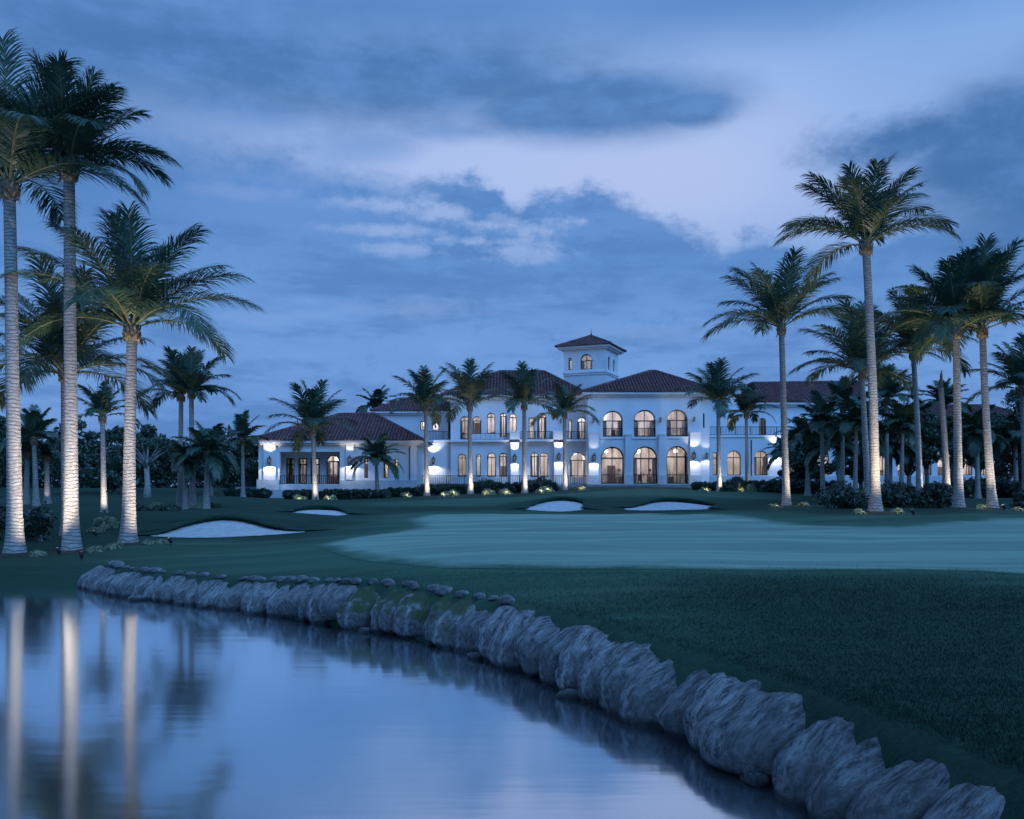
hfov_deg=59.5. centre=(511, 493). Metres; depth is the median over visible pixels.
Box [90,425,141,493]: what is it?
broadleaf tree
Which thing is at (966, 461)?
window
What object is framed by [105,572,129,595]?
boulder
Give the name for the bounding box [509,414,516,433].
window
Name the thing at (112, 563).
stone
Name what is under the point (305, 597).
boulder
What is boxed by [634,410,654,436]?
window
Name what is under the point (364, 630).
stone
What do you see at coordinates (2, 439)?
broadleaf tree
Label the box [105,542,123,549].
ground plant
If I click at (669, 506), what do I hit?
bunker sand
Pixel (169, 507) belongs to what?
shrub
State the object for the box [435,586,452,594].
stone
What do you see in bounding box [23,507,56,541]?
shrub
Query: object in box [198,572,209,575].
stone
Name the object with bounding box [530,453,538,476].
window
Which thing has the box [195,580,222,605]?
boulder
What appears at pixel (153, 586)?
boulder
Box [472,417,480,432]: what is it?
window
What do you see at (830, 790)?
boulder
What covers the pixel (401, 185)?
sky
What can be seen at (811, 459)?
palm tree
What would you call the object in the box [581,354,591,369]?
window
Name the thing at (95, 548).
ground plant
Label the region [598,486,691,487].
entrance steps
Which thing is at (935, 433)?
broadleaf tree
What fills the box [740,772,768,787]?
stone
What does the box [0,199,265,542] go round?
palm tree
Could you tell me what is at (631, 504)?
bunker lip
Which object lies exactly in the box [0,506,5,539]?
shrub
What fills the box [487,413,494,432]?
window
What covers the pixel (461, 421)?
window
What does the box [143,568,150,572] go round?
stone
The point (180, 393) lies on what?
palm tree
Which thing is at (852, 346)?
palm tree
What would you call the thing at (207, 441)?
palm tree
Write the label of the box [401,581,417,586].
stone
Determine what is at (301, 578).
stone
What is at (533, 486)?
hedge
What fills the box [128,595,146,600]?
stone
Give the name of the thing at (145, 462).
pale barked tree
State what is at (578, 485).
terrace
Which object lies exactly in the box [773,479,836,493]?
hedge
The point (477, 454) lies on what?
window
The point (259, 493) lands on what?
hedge
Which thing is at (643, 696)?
boulder
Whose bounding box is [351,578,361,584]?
stone
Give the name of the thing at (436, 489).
hedge
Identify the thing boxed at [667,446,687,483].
glazed door
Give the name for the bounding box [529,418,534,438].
window
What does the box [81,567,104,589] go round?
boulder
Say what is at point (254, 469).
broadleaf tree
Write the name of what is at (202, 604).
stone
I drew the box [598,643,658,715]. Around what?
boulder
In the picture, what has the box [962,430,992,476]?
broadleaf tree
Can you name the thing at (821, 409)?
palm tree
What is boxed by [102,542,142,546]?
mulch bed
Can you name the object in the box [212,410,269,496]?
palm tree
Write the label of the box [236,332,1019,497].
clubhouse
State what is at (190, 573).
stone
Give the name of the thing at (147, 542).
ground plant
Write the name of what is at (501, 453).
window
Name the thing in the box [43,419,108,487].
broadleaf tree
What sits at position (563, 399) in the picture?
palm tree
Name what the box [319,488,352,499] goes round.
hedge
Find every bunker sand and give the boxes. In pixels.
[151,520,304,537]
[293,510,347,515]
[527,501,582,511]
[626,502,710,509]
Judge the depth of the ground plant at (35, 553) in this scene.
28.39 m
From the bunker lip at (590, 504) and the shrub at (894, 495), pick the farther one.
the bunker lip at (590, 504)
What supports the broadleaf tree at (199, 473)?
on the ground at (268, 558)
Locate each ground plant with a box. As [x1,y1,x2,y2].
[29,549,47,556]
[86,545,105,552]
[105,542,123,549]
[142,539,155,544]
[156,539,168,543]
[292,494,307,499]
[322,494,337,499]
[400,492,412,496]
[439,491,451,495]
[446,489,459,494]
[481,488,495,494]
[497,488,512,494]
[535,486,548,492]
[543,486,553,491]
[574,483,589,489]
[698,486,710,490]
[735,487,745,491]
[767,503,779,507]
[797,501,810,505]
[851,508,866,513]
[890,507,905,512]
[974,504,988,508]
[1011,507,1023,510]
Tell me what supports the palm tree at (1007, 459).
on the ground at (268, 558)
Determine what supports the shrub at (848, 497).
on the ground at (268, 558)
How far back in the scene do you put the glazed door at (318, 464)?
97.09 m
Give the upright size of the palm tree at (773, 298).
13.463 m
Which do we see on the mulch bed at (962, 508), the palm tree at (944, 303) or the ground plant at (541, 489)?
the palm tree at (944, 303)
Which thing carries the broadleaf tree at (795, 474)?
on the ground at (268, 558)
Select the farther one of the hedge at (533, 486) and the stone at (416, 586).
the hedge at (533, 486)
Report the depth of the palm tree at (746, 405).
89.79 m
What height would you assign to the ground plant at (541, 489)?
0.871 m
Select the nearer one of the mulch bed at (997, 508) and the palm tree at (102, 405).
the mulch bed at (997, 508)
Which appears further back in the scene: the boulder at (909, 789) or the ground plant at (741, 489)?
the ground plant at (741, 489)
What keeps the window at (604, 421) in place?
in the clubhouse
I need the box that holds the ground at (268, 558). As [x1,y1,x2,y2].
[0,486,1023,818]
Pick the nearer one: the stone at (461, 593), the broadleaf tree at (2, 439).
the stone at (461, 593)
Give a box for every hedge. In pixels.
[222,487,272,497]
[281,488,318,499]
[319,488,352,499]
[351,489,391,498]
[387,487,423,496]
[429,484,467,494]
[473,481,521,493]
[520,479,559,492]
[691,480,723,490]
[733,479,770,490]
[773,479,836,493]
[881,482,941,493]
[950,476,1012,497]
[1002,480,1021,497]
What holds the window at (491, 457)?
in the clubhouse
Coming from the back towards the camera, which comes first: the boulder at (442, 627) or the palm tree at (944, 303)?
the palm tree at (944, 303)
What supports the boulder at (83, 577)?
on the ground at (268, 558)
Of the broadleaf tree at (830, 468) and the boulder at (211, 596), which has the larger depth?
the broadleaf tree at (830, 468)
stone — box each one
[108,560,124,566]
[114,564,123,568]
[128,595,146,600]
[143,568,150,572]
[150,567,161,572]
[174,600,183,604]
[186,571,196,575]
[197,601,207,607]
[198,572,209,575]
[216,574,227,578]
[247,575,260,581]
[256,577,265,580]
[275,576,285,581]
[284,576,295,581]
[296,575,308,582]
[308,577,320,583]
[324,577,332,581]
[332,578,340,582]
[342,578,350,582]
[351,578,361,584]
[357,627,370,632]
[369,578,378,583]
[381,578,395,586]
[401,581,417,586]
[411,583,419,589]
[427,584,440,591]
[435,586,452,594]
[455,590,468,597]
[467,652,482,659]
[474,592,485,598]
[488,595,498,600]
[498,595,515,604]
[556,688,578,699]
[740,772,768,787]
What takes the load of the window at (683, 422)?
in the clubhouse
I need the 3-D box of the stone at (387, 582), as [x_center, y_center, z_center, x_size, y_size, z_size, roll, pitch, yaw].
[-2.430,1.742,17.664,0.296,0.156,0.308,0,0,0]
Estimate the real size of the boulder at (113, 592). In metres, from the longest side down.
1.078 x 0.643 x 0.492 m
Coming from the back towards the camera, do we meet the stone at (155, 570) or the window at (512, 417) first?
the window at (512, 417)
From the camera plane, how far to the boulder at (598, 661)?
11.19 m
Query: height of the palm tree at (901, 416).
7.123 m
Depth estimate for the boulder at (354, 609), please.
17.16 m
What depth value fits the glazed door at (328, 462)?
97.11 m
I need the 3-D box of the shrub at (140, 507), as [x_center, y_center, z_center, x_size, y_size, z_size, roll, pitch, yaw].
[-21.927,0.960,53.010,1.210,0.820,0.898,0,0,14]
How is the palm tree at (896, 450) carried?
on the ground at (268, 558)
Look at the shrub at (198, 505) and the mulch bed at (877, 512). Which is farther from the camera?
the shrub at (198, 505)
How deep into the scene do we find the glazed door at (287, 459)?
97.11 m
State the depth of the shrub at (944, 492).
42.73 m
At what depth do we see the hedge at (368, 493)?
84.29 m
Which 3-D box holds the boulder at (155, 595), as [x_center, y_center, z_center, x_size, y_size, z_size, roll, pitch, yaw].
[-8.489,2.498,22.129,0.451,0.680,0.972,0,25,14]
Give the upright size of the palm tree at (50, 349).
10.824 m
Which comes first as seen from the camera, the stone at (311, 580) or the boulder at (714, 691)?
the boulder at (714, 691)
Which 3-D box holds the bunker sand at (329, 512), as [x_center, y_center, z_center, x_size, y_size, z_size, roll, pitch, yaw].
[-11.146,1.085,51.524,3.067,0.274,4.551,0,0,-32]
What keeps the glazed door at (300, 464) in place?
in the clubhouse
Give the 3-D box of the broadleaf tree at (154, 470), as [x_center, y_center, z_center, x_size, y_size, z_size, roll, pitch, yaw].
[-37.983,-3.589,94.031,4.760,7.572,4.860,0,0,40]
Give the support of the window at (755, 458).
in the clubhouse
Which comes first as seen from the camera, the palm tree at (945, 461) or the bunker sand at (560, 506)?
the palm tree at (945, 461)
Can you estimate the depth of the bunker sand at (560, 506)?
61.51 m
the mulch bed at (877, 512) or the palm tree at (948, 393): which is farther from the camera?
the palm tree at (948, 393)
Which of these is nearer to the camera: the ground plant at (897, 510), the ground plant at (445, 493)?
the ground plant at (897, 510)
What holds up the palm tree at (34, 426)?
on the ground at (268, 558)
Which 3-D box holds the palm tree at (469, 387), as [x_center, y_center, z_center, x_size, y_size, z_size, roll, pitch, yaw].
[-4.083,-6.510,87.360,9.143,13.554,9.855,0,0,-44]
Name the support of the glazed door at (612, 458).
in the clubhouse
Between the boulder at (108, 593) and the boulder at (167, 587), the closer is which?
the boulder at (167, 587)
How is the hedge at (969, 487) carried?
on the ground at (268, 558)
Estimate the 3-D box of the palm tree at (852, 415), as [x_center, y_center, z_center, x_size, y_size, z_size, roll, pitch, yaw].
[23.848,-3.127,61.895,4.792,7.797,4.552,0,0,-26]
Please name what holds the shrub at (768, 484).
on the ground at (268, 558)
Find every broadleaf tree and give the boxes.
[0,415,24,481]
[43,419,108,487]
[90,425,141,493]
[122,423,171,484]
[195,430,234,495]
[234,440,258,486]
[777,444,804,481]
[789,431,836,479]
[845,421,868,491]
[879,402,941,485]
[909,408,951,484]
[926,414,971,480]
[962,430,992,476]
[980,412,1012,479]
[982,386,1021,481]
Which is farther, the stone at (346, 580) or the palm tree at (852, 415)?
the palm tree at (852, 415)
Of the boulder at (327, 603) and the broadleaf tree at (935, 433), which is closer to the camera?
the boulder at (327, 603)
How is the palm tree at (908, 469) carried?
on the ground at (268, 558)
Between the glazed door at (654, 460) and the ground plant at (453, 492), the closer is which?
the ground plant at (453, 492)
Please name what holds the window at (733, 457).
in the clubhouse
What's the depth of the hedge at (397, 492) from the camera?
88.35 m
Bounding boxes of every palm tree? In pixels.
[0,27,172,553]
[0,47,184,550]
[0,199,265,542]
[0,255,176,535]
[0,404,60,505]
[2,432,59,504]
[29,440,60,503]
[77,380,140,511]
[138,345,227,506]
[142,345,241,507]
[161,440,204,509]
[171,420,242,508]
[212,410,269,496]
[262,379,359,499]
[347,432,405,489]
[356,384,396,411]
[387,365,460,495]
[416,357,519,493]
[485,360,562,492]
[527,377,599,489]
[670,357,766,490]
[700,245,864,505]
[720,381,778,481]
[762,432,802,471]
[771,153,961,510]
[773,416,834,495]
[787,299,944,500]
[787,390,852,502]
[798,419,879,486]
[821,394,895,490]
[822,375,868,486]
[846,286,977,490]
[855,363,925,486]
[857,246,1023,506]
[860,419,915,483]
[878,232,1023,507]
[878,399,938,489]
[918,378,972,412]
[938,370,952,498]
[946,404,1012,497]
[962,331,1023,489]
[980,413,1020,480]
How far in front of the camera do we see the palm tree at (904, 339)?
51.86 m
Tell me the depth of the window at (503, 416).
103.30 m
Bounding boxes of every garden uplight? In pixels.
[55,547,60,555]
[79,551,83,559]
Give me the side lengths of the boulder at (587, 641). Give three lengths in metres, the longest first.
1.300 x 0.949 x 0.828 m
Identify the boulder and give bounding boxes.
[77,565,103,587]
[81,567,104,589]
[86,567,111,590]
[88,569,115,592]
[101,573,120,593]
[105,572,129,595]
[110,572,135,595]
[115,573,141,597]
[130,576,153,595]
[143,575,162,599]
[152,576,173,600]
[158,575,185,601]
[172,579,196,602]
[183,580,206,605]
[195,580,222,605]
[198,582,228,607]
[215,582,250,609]
[241,581,261,612]
[243,582,278,614]
[265,585,289,616]
[278,583,310,617]
[298,584,325,620]
[305,583,337,623]
[312,585,356,620]
[336,586,380,629]
[370,589,399,632]
[377,590,415,633]
[393,591,430,637]
[423,597,454,641]
[428,599,475,648]
[450,610,491,652]
[475,606,517,661]
[487,610,535,669]
[512,616,559,675]
[539,625,582,686]
[555,625,610,690]
[577,641,635,703]
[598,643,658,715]
[618,659,676,728]
[655,669,709,739]
[683,672,761,752]
[694,691,805,781]
[772,717,855,809]
[802,737,885,818]
[845,759,949,818]
[922,782,1005,818]
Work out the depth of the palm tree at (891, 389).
65.83 m
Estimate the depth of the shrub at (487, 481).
91.60 m
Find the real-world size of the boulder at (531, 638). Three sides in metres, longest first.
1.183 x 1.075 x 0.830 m
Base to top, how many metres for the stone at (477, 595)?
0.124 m
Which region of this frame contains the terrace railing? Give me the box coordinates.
[422,475,586,483]
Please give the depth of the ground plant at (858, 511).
37.60 m
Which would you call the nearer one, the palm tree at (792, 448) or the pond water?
the pond water
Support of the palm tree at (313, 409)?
on the mulch bed
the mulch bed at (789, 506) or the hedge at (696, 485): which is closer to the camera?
the mulch bed at (789, 506)
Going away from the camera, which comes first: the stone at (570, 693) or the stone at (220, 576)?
the stone at (570, 693)
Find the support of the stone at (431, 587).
on the ground at (268, 558)
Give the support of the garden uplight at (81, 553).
on the ground at (268, 558)
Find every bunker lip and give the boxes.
[114,514,333,535]
[267,504,375,513]
[502,496,609,509]
[610,497,740,509]
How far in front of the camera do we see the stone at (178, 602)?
21.00 m
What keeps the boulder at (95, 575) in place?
on the ground at (268, 558)
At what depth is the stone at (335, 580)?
18.55 m
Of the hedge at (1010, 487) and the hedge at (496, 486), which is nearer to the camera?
the hedge at (1010, 487)
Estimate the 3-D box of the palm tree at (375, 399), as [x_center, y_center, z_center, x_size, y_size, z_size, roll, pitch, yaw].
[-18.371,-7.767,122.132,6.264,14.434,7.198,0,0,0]
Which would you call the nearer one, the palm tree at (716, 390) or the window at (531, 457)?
the palm tree at (716, 390)
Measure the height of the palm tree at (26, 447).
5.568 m
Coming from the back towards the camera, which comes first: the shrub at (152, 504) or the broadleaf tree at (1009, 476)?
the broadleaf tree at (1009, 476)
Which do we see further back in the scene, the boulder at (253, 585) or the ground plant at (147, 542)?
the ground plant at (147, 542)
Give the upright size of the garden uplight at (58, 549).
0.316 m
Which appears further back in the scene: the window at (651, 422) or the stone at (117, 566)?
the window at (651, 422)
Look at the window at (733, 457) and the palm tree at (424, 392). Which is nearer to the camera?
the palm tree at (424, 392)
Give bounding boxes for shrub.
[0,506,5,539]
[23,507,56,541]
[86,526,104,532]
[93,516,118,528]
[136,503,151,510]
[148,501,164,509]
[152,503,179,510]
[193,502,202,508]
[210,502,221,507]
[478,479,493,483]
[533,476,546,480]
[719,484,736,491]
[722,476,743,487]
[744,484,756,491]
[758,477,781,491]
[813,478,883,508]
[880,479,933,507]
[916,480,952,507]
[1009,489,1023,506]
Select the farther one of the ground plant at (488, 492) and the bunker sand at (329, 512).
the ground plant at (488, 492)
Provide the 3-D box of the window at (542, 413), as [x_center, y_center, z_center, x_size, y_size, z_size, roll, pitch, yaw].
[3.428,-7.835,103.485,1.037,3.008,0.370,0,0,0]
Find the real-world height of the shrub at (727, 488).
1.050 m
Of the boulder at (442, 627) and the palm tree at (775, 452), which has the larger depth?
the palm tree at (775, 452)
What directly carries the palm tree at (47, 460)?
on the ground at (268, 558)
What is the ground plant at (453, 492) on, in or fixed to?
on the ground at (268, 558)
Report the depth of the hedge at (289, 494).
82.35 m
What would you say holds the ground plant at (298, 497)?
on the ground at (268, 558)
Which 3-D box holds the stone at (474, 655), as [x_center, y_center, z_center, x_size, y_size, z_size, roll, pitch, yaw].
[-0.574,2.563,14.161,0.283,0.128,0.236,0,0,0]
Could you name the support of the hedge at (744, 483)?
on the ground at (268, 558)
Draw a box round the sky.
[0,0,1023,486]
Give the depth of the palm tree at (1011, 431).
67.67 m
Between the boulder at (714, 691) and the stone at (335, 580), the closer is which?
the boulder at (714, 691)
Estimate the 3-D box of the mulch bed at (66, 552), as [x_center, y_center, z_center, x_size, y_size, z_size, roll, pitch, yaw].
[-14.488,1.882,29.449,1.749,0.196,1.708,0,0,0]
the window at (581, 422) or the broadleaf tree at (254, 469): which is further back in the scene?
the window at (581, 422)
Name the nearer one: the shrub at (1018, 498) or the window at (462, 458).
the shrub at (1018, 498)
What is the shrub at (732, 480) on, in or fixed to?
on the ground at (268, 558)
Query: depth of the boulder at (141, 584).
22.35 m
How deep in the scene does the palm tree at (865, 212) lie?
37.82 m
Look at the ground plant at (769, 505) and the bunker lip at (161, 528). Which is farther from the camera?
the ground plant at (769, 505)
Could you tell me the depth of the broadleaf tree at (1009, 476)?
73.75 m
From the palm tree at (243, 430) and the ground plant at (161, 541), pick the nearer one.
the ground plant at (161, 541)
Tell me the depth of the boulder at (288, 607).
18.68 m
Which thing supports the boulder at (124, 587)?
on the ground at (268, 558)
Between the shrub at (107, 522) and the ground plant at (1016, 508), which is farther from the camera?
the ground plant at (1016, 508)
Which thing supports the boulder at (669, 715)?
on the ground at (268, 558)
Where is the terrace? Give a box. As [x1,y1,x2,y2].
[422,484,690,486]
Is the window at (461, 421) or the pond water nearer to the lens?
the pond water
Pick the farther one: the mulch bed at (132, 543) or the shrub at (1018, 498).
the shrub at (1018, 498)
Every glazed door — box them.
[286,458,293,482]
[298,458,306,482]
[311,458,319,482]
[327,455,339,482]
[570,452,584,476]
[601,447,623,483]
[633,447,656,483]
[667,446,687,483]
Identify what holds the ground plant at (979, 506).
on the mulch bed at (997, 508)
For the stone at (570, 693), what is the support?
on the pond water
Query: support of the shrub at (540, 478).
on the ground at (268, 558)
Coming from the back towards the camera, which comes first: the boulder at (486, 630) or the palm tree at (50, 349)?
the palm tree at (50, 349)
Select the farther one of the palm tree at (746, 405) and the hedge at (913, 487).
the palm tree at (746, 405)
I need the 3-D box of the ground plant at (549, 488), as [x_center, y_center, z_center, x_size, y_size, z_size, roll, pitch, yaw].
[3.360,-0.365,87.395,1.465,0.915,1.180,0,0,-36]
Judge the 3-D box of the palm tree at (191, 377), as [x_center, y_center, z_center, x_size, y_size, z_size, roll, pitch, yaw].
[-19.913,-4.065,56.197,6.177,10.273,5.487,0,0,0]
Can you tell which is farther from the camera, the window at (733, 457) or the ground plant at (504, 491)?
the window at (733, 457)
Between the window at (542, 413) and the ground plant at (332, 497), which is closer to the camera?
the ground plant at (332, 497)
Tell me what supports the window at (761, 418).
in the clubhouse
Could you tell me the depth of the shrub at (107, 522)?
36.83 m
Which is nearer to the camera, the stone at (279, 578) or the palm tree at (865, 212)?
the stone at (279, 578)
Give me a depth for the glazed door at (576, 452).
103.47 m
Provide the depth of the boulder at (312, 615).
17.92 m
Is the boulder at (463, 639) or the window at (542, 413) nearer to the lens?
the boulder at (463, 639)
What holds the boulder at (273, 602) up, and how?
on the ground at (268, 558)
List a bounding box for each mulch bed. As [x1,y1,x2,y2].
[0,551,30,557]
[47,547,87,554]
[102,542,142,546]
[780,505,797,506]
[864,511,893,513]
[943,507,976,509]
[986,508,1008,509]
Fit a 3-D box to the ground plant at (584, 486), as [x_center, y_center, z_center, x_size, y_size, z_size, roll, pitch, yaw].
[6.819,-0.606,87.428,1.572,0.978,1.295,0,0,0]
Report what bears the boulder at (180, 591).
on the ground at (268, 558)
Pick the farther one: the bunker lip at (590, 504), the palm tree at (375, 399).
the palm tree at (375, 399)
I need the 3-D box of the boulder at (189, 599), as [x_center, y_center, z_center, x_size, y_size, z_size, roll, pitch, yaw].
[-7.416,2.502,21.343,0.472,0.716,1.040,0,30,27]
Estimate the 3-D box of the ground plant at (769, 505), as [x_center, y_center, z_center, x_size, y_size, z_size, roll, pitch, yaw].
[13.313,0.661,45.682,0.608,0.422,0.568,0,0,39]
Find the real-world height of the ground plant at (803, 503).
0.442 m
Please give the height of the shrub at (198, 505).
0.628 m
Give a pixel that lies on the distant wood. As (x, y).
(163, 480)
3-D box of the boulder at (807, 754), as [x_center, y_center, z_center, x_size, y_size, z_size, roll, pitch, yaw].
[2.777,2.429,7.777,1.246,0.843,0.755,-32,18,-32]
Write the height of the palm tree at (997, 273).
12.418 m
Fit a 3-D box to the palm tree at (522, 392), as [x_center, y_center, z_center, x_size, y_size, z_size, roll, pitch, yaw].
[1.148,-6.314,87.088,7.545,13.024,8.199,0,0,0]
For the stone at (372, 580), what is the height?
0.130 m
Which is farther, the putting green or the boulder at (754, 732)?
the putting green
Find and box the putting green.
[317,513,1023,574]
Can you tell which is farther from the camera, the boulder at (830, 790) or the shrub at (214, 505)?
the shrub at (214, 505)
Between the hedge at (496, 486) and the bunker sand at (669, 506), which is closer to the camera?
the bunker sand at (669, 506)
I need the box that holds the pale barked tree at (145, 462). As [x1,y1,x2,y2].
[114,434,176,497]
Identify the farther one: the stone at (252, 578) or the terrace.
the terrace
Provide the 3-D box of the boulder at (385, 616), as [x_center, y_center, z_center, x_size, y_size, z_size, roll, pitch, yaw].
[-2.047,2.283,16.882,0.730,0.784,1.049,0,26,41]
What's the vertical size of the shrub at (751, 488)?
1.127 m
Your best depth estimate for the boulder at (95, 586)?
23.86 m
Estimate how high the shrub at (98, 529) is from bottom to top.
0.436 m
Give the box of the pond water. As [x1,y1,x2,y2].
[0,586,811,818]
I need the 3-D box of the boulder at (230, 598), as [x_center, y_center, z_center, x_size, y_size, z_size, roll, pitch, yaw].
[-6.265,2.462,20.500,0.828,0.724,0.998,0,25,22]
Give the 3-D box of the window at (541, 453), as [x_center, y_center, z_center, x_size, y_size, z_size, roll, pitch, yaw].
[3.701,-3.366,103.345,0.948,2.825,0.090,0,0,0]
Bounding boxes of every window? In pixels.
[458,454,465,476]
[460,417,467,438]
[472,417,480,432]
[476,454,480,476]
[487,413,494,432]
[487,453,495,476]
[499,453,506,476]
[500,413,506,436]
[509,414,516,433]
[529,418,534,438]
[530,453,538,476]
[537,413,545,438]
[540,453,547,476]
[577,417,584,438]
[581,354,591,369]
[603,411,621,436]
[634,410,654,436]
[667,410,686,434]
[727,451,739,474]
[754,451,766,474]
[761,418,764,433]
[966,461,971,474]
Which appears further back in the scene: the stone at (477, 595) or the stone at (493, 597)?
the stone at (477, 595)
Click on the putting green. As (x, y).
(584, 541)
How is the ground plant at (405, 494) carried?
on the ground at (268, 558)
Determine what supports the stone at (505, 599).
on the ground at (268, 558)
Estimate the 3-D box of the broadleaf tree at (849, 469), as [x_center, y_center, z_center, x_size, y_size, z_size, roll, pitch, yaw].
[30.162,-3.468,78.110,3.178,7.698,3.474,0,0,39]
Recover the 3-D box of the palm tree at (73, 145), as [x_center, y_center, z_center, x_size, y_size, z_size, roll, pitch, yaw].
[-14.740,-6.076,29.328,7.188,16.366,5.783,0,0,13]
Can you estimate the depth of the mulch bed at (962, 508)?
39.62 m
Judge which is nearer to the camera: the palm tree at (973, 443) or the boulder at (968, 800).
the boulder at (968, 800)
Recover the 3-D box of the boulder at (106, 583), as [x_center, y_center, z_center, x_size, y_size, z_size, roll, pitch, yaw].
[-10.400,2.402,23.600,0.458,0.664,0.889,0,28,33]
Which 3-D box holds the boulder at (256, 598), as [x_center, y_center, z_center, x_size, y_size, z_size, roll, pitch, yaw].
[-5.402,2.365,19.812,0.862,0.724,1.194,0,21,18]
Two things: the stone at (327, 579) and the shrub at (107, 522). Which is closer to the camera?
the stone at (327, 579)
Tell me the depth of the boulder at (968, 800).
6.08 m
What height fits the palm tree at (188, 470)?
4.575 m
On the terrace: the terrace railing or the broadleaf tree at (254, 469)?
the terrace railing
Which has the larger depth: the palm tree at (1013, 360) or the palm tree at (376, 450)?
the palm tree at (376, 450)
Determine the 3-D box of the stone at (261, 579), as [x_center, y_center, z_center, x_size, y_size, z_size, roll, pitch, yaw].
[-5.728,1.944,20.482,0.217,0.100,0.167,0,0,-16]
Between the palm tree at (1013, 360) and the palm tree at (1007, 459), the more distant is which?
the palm tree at (1007, 459)
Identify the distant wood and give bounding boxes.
[0,423,258,487]
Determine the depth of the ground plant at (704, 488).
87.09 m
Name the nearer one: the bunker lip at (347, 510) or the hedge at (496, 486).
the bunker lip at (347, 510)
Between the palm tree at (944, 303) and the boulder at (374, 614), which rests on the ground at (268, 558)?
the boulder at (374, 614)
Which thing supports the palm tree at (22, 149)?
on the mulch bed at (13, 555)
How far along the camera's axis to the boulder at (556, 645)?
12.11 m
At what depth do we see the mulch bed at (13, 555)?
28.49 m
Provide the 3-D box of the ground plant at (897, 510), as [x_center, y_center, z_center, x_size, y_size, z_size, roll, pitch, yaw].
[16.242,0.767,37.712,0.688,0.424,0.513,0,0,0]
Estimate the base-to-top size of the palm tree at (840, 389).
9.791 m
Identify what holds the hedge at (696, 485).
on the ground at (268, 558)
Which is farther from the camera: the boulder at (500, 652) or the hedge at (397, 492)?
the hedge at (397, 492)
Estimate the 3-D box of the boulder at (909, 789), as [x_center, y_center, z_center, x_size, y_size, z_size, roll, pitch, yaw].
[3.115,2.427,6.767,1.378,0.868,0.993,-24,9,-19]
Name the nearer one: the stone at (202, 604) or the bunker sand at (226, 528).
the stone at (202, 604)
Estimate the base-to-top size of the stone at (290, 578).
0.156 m

